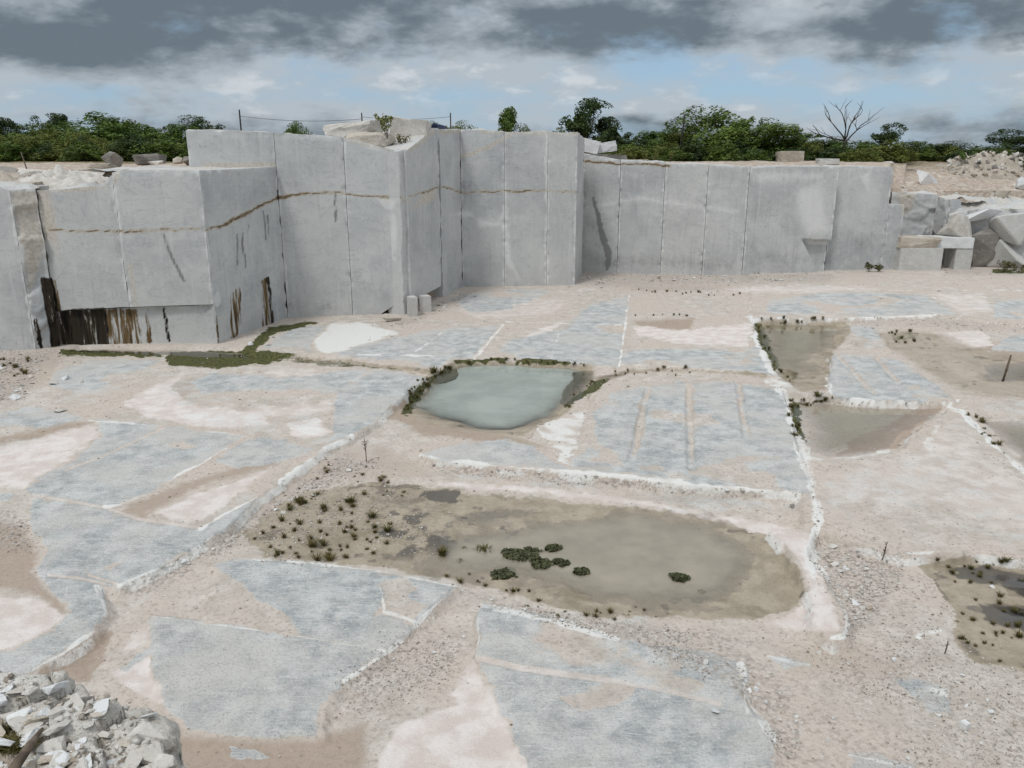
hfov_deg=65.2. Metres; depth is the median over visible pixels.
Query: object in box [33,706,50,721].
rim chip
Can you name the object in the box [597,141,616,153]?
stone block
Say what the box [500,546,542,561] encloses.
algae mat
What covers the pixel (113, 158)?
boulder
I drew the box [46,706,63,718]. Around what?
rim chip
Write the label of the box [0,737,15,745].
rim chip
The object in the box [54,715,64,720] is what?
rim chip
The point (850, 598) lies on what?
gravel
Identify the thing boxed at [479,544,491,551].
grass tuft
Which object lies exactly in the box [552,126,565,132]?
shrub
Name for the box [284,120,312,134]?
tree
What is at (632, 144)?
shrub
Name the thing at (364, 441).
weed stalk
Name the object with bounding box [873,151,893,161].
shrub
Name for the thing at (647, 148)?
shrub
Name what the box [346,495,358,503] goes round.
grass tuft
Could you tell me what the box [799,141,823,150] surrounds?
shrub
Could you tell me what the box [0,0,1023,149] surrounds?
sky
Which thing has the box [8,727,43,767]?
branch
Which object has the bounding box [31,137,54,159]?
shrub
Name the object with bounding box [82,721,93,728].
rim chip
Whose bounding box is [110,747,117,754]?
rim chip
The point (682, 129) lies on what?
pole
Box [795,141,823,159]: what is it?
shrub
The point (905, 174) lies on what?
ground
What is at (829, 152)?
shrub
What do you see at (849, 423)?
water
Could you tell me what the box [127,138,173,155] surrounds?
shrub
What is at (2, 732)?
rim chip
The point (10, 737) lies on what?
grass tuft
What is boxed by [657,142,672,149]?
shrub
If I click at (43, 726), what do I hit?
rim chip
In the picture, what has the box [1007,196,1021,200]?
boulder
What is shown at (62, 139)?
shrub
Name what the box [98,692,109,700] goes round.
rim chip
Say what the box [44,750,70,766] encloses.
rim stone
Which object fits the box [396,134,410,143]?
shrub
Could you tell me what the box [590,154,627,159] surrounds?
stone slab
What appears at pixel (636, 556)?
water
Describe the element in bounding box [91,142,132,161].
shrub
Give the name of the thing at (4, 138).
shrub
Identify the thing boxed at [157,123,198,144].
tree
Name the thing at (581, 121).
tree
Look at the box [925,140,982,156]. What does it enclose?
tree
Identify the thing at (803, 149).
shrub
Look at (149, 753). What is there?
rim chip
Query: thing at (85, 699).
rim stone
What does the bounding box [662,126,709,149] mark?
tree
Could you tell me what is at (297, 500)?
grass tuft
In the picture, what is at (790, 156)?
stone block
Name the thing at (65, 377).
loose stone
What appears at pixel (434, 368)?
grass tuft
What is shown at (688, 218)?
wall
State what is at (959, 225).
boulder
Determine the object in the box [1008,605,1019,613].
grass tuft
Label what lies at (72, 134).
tree
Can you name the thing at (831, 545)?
loose stone
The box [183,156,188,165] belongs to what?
boulder
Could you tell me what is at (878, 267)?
weed
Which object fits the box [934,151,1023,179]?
rubble heap
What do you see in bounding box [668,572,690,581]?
algae mat
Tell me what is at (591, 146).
stone block
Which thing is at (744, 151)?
shrub
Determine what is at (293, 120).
wire
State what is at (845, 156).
shrub
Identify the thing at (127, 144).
shrub
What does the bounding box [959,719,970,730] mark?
stone cube
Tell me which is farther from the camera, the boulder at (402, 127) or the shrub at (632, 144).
the shrub at (632, 144)
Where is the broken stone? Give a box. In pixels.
[382,313,401,320]
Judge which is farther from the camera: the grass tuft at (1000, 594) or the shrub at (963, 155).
the shrub at (963, 155)
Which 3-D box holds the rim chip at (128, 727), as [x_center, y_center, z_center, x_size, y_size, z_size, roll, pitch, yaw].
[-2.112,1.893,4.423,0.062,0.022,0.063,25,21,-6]
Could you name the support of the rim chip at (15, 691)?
on the rim ledge at (117, 713)
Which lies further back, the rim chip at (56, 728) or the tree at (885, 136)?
the tree at (885, 136)
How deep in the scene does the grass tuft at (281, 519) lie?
17.30 m
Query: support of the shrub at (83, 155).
on the ground at (905, 174)
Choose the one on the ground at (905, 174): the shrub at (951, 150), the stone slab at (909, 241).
the shrub at (951, 150)
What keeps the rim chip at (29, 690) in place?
on the rim ledge at (117, 713)
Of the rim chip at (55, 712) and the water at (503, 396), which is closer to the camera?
the rim chip at (55, 712)
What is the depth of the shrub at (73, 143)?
66.78 m
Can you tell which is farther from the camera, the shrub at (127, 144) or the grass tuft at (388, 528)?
the shrub at (127, 144)
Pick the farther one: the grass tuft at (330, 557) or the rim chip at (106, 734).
the grass tuft at (330, 557)
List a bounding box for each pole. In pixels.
[239,110,241,130]
[680,114,685,144]
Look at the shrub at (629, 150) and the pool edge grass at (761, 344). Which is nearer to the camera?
the pool edge grass at (761, 344)
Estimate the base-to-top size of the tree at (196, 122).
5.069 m
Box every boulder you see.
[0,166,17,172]
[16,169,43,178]
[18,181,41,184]
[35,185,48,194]
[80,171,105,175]
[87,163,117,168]
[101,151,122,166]
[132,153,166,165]
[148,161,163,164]
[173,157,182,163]
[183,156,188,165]
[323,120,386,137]
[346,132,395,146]
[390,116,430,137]
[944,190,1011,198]
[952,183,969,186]
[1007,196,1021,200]
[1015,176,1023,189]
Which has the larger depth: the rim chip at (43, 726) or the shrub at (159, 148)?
the shrub at (159, 148)
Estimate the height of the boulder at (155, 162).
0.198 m
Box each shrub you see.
[0,134,28,146]
[0,135,22,161]
[0,141,32,161]
[10,136,37,161]
[20,135,41,160]
[27,142,58,161]
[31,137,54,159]
[35,141,68,160]
[45,133,77,153]
[52,132,103,161]
[55,140,103,161]
[61,136,104,160]
[89,137,109,149]
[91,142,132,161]
[105,132,156,161]
[110,135,144,160]
[125,138,184,161]
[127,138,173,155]
[165,142,184,155]
[176,142,188,158]
[372,113,392,138]
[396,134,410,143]
[518,123,530,131]
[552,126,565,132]
[602,144,639,157]
[614,146,661,160]
[617,141,655,158]
[637,145,658,158]
[647,139,668,154]
[647,146,673,160]
[652,148,692,161]
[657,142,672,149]
[672,138,709,161]
[698,147,741,160]
[703,139,750,161]
[728,139,752,160]
[739,145,753,160]
[742,149,773,160]
[763,150,789,160]
[781,147,811,160]
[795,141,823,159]
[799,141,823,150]
[800,146,822,160]
[807,147,845,160]
[821,150,879,161]
[824,141,854,152]
[836,147,874,161]
[841,148,884,161]
[869,138,918,162]
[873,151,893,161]
[920,147,943,161]
[933,145,968,160]
[937,151,972,160]
[958,151,976,160]
[987,147,1011,155]
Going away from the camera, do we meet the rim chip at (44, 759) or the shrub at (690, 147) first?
the rim chip at (44, 759)
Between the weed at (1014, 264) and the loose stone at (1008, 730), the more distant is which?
the weed at (1014, 264)
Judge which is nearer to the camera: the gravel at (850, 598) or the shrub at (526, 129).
the gravel at (850, 598)
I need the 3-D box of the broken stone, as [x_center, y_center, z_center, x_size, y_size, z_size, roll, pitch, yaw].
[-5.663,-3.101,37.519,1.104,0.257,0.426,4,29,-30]
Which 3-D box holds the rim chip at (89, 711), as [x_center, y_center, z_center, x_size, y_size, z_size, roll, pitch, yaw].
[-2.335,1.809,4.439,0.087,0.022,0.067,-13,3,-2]
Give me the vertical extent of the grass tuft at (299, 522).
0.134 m
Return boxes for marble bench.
[0,165,287,350]
[186,128,462,317]
[460,128,584,286]
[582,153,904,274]
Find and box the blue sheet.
[431,123,446,128]
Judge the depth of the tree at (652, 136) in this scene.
78.12 m
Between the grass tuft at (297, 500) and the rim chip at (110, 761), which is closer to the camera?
the rim chip at (110, 761)
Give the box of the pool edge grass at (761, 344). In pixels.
[455,289,915,407]
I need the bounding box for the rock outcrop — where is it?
[890,190,1023,265]
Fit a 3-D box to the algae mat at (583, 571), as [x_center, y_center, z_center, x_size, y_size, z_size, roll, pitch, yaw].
[1.314,3.562,15.223,0.365,0.117,0.330,0,16,0]
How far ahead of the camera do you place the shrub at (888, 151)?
67.78 m
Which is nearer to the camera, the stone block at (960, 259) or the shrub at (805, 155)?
the stone block at (960, 259)
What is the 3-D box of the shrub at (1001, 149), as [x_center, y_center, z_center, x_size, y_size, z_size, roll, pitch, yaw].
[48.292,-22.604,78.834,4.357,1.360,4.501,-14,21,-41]
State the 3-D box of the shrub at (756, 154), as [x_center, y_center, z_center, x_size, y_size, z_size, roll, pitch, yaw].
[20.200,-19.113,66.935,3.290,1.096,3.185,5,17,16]
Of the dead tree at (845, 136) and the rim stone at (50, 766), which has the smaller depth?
the rim stone at (50, 766)
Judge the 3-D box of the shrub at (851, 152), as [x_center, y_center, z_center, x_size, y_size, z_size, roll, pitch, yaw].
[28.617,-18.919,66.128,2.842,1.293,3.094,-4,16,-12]
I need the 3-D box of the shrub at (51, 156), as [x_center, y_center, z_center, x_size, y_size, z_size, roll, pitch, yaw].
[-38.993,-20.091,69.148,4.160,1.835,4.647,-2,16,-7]
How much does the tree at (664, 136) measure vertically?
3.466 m
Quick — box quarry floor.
[0,265,1023,767]
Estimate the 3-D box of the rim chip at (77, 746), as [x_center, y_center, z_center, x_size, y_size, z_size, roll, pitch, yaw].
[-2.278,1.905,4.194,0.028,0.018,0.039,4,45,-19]
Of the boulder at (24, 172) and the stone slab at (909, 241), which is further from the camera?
the stone slab at (909, 241)
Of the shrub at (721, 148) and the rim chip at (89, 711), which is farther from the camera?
the shrub at (721, 148)
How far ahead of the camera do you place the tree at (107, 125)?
79.60 m
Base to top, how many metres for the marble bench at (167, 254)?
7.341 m
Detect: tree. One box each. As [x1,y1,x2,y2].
[0,117,19,139]
[7,123,59,139]
[8,122,29,134]
[9,128,74,146]
[29,113,67,133]
[41,120,89,136]
[49,131,112,146]
[50,111,157,141]
[92,117,153,132]
[105,123,160,142]
[137,128,176,143]
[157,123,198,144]
[161,114,225,137]
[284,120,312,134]
[445,120,477,129]
[497,106,518,131]
[558,97,622,153]
[592,116,631,154]
[616,132,655,153]
[637,130,666,145]
[648,125,685,146]
[662,104,764,151]
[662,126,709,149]
[730,117,807,155]
[794,132,825,149]
[806,102,882,150]
[813,136,853,150]
[840,139,879,151]
[869,122,920,152]
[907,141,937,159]
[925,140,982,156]
[969,145,998,152]
[981,129,1023,152]
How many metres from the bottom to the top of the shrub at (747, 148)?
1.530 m
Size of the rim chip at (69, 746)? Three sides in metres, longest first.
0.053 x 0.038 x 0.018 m
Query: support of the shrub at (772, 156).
on the ground at (905, 174)
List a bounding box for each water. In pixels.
[419,365,578,426]
[435,368,457,382]
[435,516,740,598]
[560,370,582,401]
[779,326,821,347]
[834,412,878,434]
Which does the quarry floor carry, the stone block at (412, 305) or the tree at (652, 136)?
the stone block at (412, 305)
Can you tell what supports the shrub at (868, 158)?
on the ground at (905, 174)
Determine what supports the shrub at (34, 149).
on the ground at (905, 174)
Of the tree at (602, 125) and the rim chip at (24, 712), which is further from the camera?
the tree at (602, 125)
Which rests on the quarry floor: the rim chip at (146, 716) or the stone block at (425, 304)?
the stone block at (425, 304)
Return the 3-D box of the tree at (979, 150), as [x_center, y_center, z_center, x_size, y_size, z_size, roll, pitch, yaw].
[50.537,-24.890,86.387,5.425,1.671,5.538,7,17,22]
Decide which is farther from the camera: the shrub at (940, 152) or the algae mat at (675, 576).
the shrub at (940, 152)
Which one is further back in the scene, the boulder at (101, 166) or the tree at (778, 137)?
the tree at (778, 137)
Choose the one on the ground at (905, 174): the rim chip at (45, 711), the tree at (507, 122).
the tree at (507, 122)
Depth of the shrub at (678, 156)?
65.83 m
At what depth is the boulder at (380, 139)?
38.07 m
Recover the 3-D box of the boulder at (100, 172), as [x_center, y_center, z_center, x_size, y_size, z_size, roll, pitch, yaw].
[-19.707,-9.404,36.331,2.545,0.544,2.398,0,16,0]
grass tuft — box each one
[0,725,28,753]
[0,727,44,757]
[0,735,23,755]
[3,727,48,754]
[4,725,12,736]
[277,515,286,521]
[292,495,304,503]
[294,518,303,524]
[304,537,318,547]
[311,551,322,560]
[318,537,327,546]
[319,551,337,561]
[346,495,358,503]
[364,509,379,518]
[382,523,394,531]
[429,365,438,372]
[435,544,447,554]
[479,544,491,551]
[810,390,826,396]
[977,416,987,422]
[997,590,1006,597]
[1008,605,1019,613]
[1012,617,1023,627]
[1013,628,1023,637]
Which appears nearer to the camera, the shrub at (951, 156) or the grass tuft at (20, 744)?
the grass tuft at (20, 744)
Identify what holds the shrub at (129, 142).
on the ground at (905, 174)
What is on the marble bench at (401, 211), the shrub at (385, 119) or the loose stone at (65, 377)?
the shrub at (385, 119)
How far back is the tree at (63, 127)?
84.94 m
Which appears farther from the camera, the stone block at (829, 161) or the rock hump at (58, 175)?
the stone block at (829, 161)
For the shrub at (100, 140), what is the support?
on the ground at (905, 174)
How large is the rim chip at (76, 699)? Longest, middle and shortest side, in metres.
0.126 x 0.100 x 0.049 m
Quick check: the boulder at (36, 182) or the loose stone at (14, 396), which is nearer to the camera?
the loose stone at (14, 396)
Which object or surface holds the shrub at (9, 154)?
on the ground at (905, 174)
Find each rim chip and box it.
[0,683,13,693]
[0,694,7,706]
[0,723,5,737]
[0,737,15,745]
[5,688,24,694]
[6,706,30,722]
[17,727,37,746]
[21,685,37,695]
[23,716,48,725]
[24,760,36,767]
[27,705,45,724]
[32,725,48,737]
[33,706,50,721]
[37,750,55,763]
[41,681,69,694]
[42,718,71,735]
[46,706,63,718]
[49,752,70,765]
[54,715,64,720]
[64,700,72,707]
[67,743,72,750]
[70,693,84,709]
[75,743,80,750]
[76,756,87,767]
[78,737,86,743]
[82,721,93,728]
[84,709,95,713]
[85,752,91,767]
[90,712,106,717]
[91,698,108,720]
[92,761,97,767]
[97,731,113,737]
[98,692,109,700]
[106,759,115,765]
[110,724,116,729]
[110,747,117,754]
[118,735,130,746]
[124,721,136,729]
[124,748,142,767]
[136,742,164,764]
[138,712,156,718]
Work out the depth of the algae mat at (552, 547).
16.11 m
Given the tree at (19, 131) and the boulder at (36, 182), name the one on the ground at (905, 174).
the tree at (19, 131)
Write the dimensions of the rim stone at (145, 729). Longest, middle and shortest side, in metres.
0.266 x 0.126 x 0.121 m
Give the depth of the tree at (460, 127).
112.30 m
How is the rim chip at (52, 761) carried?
on the rim ledge at (117, 713)
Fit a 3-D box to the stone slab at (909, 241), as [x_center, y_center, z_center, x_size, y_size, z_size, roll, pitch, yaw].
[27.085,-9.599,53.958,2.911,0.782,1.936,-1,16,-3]
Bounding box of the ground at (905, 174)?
[0,141,1023,317]
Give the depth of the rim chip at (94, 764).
4.07 m
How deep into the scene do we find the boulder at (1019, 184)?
61.93 m
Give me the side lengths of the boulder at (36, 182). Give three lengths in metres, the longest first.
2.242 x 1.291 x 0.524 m
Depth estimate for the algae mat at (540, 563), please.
15.49 m
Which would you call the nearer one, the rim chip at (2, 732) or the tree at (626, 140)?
the rim chip at (2, 732)
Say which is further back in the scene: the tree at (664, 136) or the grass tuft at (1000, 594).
the tree at (664, 136)
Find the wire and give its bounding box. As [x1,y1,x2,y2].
[242,116,356,120]
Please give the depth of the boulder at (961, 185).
60.98 m
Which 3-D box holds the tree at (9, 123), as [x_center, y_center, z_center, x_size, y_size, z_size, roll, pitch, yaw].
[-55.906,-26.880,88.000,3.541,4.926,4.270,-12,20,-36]
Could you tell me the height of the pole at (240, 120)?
3.960 m
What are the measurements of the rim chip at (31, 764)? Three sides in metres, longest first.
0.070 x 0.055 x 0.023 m
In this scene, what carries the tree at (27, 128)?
on the ground at (905, 174)
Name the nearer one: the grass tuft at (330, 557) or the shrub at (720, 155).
the grass tuft at (330, 557)
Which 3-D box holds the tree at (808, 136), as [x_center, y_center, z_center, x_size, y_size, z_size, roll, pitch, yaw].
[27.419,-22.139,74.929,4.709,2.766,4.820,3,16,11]
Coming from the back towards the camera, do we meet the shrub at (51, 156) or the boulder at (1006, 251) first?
the shrub at (51, 156)
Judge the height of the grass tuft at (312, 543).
0.159 m
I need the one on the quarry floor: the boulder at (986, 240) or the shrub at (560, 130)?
the boulder at (986, 240)
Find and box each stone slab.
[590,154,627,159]
[897,235,941,248]
[916,235,974,248]
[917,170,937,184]
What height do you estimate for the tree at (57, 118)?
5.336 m
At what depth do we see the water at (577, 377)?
27.99 m
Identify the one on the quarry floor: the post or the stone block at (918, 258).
the stone block at (918, 258)
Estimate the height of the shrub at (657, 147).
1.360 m
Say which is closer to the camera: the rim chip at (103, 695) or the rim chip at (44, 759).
the rim chip at (44, 759)
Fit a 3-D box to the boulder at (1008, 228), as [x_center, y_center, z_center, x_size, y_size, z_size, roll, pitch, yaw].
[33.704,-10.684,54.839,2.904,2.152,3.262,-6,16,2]
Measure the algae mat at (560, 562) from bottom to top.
0.123 m
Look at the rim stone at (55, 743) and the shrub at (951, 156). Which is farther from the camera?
the shrub at (951, 156)
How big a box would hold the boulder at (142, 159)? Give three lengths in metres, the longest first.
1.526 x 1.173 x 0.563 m
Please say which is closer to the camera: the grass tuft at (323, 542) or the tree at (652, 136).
the grass tuft at (323, 542)
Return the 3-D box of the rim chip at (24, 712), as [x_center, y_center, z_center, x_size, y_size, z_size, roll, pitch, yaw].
[-2.747,1.857,4.453,0.110,0.034,0.153,29,53,6]
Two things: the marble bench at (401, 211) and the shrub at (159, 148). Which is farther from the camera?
the shrub at (159, 148)
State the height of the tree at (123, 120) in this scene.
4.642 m
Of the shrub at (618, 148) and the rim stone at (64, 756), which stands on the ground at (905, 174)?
the shrub at (618, 148)
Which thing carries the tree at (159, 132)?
on the ground at (905, 174)
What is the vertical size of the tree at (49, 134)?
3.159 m
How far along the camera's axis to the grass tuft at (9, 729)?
4.38 m
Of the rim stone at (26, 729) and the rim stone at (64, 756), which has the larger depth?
the rim stone at (26, 729)
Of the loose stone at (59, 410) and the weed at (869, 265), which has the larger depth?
the weed at (869, 265)
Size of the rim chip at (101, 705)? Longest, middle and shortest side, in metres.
0.169 x 0.128 x 0.036 m
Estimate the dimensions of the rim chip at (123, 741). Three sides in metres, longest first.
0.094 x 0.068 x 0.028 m
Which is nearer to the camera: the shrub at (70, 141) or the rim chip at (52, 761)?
the rim chip at (52, 761)
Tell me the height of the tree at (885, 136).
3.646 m
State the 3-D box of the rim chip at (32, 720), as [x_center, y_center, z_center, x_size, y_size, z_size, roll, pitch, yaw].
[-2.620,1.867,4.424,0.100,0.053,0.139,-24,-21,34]
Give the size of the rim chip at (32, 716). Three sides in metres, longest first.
0.148 x 0.106 x 0.052 m
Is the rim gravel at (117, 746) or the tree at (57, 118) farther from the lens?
the tree at (57, 118)
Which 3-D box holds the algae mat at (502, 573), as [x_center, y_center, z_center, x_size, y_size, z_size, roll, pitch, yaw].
[-0.170,3.595,15.132,0.510,0.122,0.429,-6,17,-20]
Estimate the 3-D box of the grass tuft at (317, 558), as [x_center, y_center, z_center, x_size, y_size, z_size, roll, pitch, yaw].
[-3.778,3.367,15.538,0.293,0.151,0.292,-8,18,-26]
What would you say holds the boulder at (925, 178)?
on the ground at (905, 174)
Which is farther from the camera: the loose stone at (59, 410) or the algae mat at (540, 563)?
the loose stone at (59, 410)
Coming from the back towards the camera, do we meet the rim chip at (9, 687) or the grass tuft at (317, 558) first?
the grass tuft at (317, 558)
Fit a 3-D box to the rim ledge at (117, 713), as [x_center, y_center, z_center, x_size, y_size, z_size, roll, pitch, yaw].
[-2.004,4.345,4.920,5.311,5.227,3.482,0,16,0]
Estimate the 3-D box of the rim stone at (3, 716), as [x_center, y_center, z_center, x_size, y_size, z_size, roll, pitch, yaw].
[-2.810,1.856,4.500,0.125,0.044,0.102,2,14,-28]
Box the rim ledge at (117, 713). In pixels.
[0,670,186,767]
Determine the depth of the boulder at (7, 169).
37.74 m
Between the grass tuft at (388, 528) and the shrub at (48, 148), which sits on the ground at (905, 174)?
the shrub at (48, 148)
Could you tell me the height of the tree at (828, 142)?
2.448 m
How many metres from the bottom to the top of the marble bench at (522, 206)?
9.315 m
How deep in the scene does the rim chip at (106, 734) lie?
4.35 m
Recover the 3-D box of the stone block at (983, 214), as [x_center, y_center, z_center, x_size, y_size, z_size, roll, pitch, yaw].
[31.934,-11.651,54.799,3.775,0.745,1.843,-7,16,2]
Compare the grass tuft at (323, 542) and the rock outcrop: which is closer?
the grass tuft at (323, 542)
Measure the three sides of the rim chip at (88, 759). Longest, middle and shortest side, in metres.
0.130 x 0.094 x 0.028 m
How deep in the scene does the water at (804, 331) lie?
36.33 m
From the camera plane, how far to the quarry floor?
17.03 m
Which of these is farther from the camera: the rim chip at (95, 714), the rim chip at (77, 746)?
the rim chip at (95, 714)
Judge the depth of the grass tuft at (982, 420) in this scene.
23.85 m
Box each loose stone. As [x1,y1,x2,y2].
[9,393,20,399]
[53,408,66,411]
[60,375,69,379]
[829,543,837,548]
[1005,727,1011,734]
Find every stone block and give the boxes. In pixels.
[407,295,417,316]
[419,294,431,312]
[584,138,600,153]
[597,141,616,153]
[775,151,804,161]
[815,159,839,164]
[894,248,943,269]
[943,248,972,269]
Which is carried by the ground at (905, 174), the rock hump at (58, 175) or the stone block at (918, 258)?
the rock hump at (58, 175)
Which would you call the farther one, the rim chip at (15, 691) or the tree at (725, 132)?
the tree at (725, 132)
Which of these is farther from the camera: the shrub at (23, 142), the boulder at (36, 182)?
the shrub at (23, 142)
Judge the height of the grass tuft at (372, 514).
0.156 m
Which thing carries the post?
in the water
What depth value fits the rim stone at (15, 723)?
4.38 m
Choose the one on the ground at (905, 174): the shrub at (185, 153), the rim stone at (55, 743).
the shrub at (185, 153)
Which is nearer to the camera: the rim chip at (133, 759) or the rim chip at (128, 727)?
the rim chip at (133, 759)
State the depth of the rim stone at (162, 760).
4.05 m
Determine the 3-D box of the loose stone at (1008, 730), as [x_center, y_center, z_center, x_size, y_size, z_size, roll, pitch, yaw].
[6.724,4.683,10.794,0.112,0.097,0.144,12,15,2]
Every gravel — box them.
[0,270,1023,767]
[0,673,150,767]
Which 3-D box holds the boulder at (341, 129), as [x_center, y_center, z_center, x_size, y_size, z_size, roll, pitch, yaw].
[-7.700,-12.422,39.134,3.030,0.751,1.727,-6,16,2]
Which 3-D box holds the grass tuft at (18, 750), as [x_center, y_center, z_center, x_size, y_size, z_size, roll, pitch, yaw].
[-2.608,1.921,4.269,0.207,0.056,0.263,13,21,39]
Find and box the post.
[1001,355,1011,381]
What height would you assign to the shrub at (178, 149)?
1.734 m
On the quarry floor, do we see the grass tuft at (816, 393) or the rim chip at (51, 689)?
the grass tuft at (816, 393)
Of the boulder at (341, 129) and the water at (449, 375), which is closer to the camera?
the water at (449, 375)
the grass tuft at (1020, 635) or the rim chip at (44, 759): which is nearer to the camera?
the rim chip at (44, 759)
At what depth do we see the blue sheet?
85.00 m
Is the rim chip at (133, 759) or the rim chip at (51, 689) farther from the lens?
the rim chip at (51, 689)
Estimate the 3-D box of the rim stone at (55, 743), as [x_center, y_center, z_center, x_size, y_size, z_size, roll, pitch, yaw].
[-2.427,1.935,4.226,0.137,0.067,0.118,-12,20,-35]
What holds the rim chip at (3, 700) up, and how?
on the rim ledge at (117, 713)
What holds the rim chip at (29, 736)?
on the rim ledge at (117, 713)
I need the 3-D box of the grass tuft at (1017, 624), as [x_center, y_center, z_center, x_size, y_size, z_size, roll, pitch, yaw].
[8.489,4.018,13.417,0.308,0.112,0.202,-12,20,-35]
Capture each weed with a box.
[865,262,873,271]
[874,263,883,271]
[997,260,1012,271]
[1008,263,1023,270]
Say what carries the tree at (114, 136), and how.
on the ground at (905, 174)
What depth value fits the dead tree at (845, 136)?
71.40 m
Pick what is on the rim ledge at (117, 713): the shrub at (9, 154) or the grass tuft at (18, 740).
the grass tuft at (18, 740)
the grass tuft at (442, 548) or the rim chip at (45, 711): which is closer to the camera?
the rim chip at (45, 711)
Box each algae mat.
[490,567,517,579]
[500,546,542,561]
[530,557,553,568]
[544,543,562,551]
[551,557,570,566]
[573,567,590,575]
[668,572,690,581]
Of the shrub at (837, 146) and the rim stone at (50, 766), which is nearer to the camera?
the rim stone at (50, 766)
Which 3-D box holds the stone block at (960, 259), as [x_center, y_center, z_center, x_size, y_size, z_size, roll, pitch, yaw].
[30.325,-8.501,54.388,1.128,1.574,1.522,1,16,3]
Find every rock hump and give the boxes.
[0,170,19,181]
[18,164,108,239]
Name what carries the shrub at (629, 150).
on the ground at (905, 174)
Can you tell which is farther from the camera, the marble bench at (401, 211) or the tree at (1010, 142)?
the tree at (1010, 142)
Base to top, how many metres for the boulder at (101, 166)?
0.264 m
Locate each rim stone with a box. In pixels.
[0,709,21,720]
[7,716,26,732]
[16,721,42,737]
[37,735,66,752]
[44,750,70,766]
[44,765,55,767]
[61,696,94,702]
[98,731,108,748]
[126,720,175,750]
[148,753,178,767]
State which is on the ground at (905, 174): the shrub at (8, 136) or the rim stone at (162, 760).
the shrub at (8, 136)
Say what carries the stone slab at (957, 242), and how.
on the stone block at (960, 259)
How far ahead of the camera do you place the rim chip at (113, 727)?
4.44 m
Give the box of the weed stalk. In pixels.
[361,439,368,461]
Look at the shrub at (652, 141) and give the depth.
69.45 m
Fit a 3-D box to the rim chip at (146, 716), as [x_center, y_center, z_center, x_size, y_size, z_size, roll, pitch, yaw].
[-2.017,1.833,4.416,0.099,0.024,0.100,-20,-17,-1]
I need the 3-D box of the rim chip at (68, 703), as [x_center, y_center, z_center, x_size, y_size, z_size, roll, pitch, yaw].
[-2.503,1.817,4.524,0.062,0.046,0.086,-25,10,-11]
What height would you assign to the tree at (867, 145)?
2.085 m
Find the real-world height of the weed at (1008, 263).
0.866 m
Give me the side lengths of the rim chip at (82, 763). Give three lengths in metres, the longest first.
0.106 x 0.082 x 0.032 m
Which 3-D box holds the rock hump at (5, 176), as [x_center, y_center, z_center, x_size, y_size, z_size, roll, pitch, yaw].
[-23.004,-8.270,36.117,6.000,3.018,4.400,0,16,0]
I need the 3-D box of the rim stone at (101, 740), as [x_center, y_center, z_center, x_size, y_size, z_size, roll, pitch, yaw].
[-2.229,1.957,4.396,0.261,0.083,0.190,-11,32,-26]
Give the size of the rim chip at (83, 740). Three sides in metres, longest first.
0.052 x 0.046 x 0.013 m
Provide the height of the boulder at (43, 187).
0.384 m
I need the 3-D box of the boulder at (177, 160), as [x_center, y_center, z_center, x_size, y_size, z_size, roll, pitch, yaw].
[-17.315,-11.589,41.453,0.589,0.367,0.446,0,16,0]

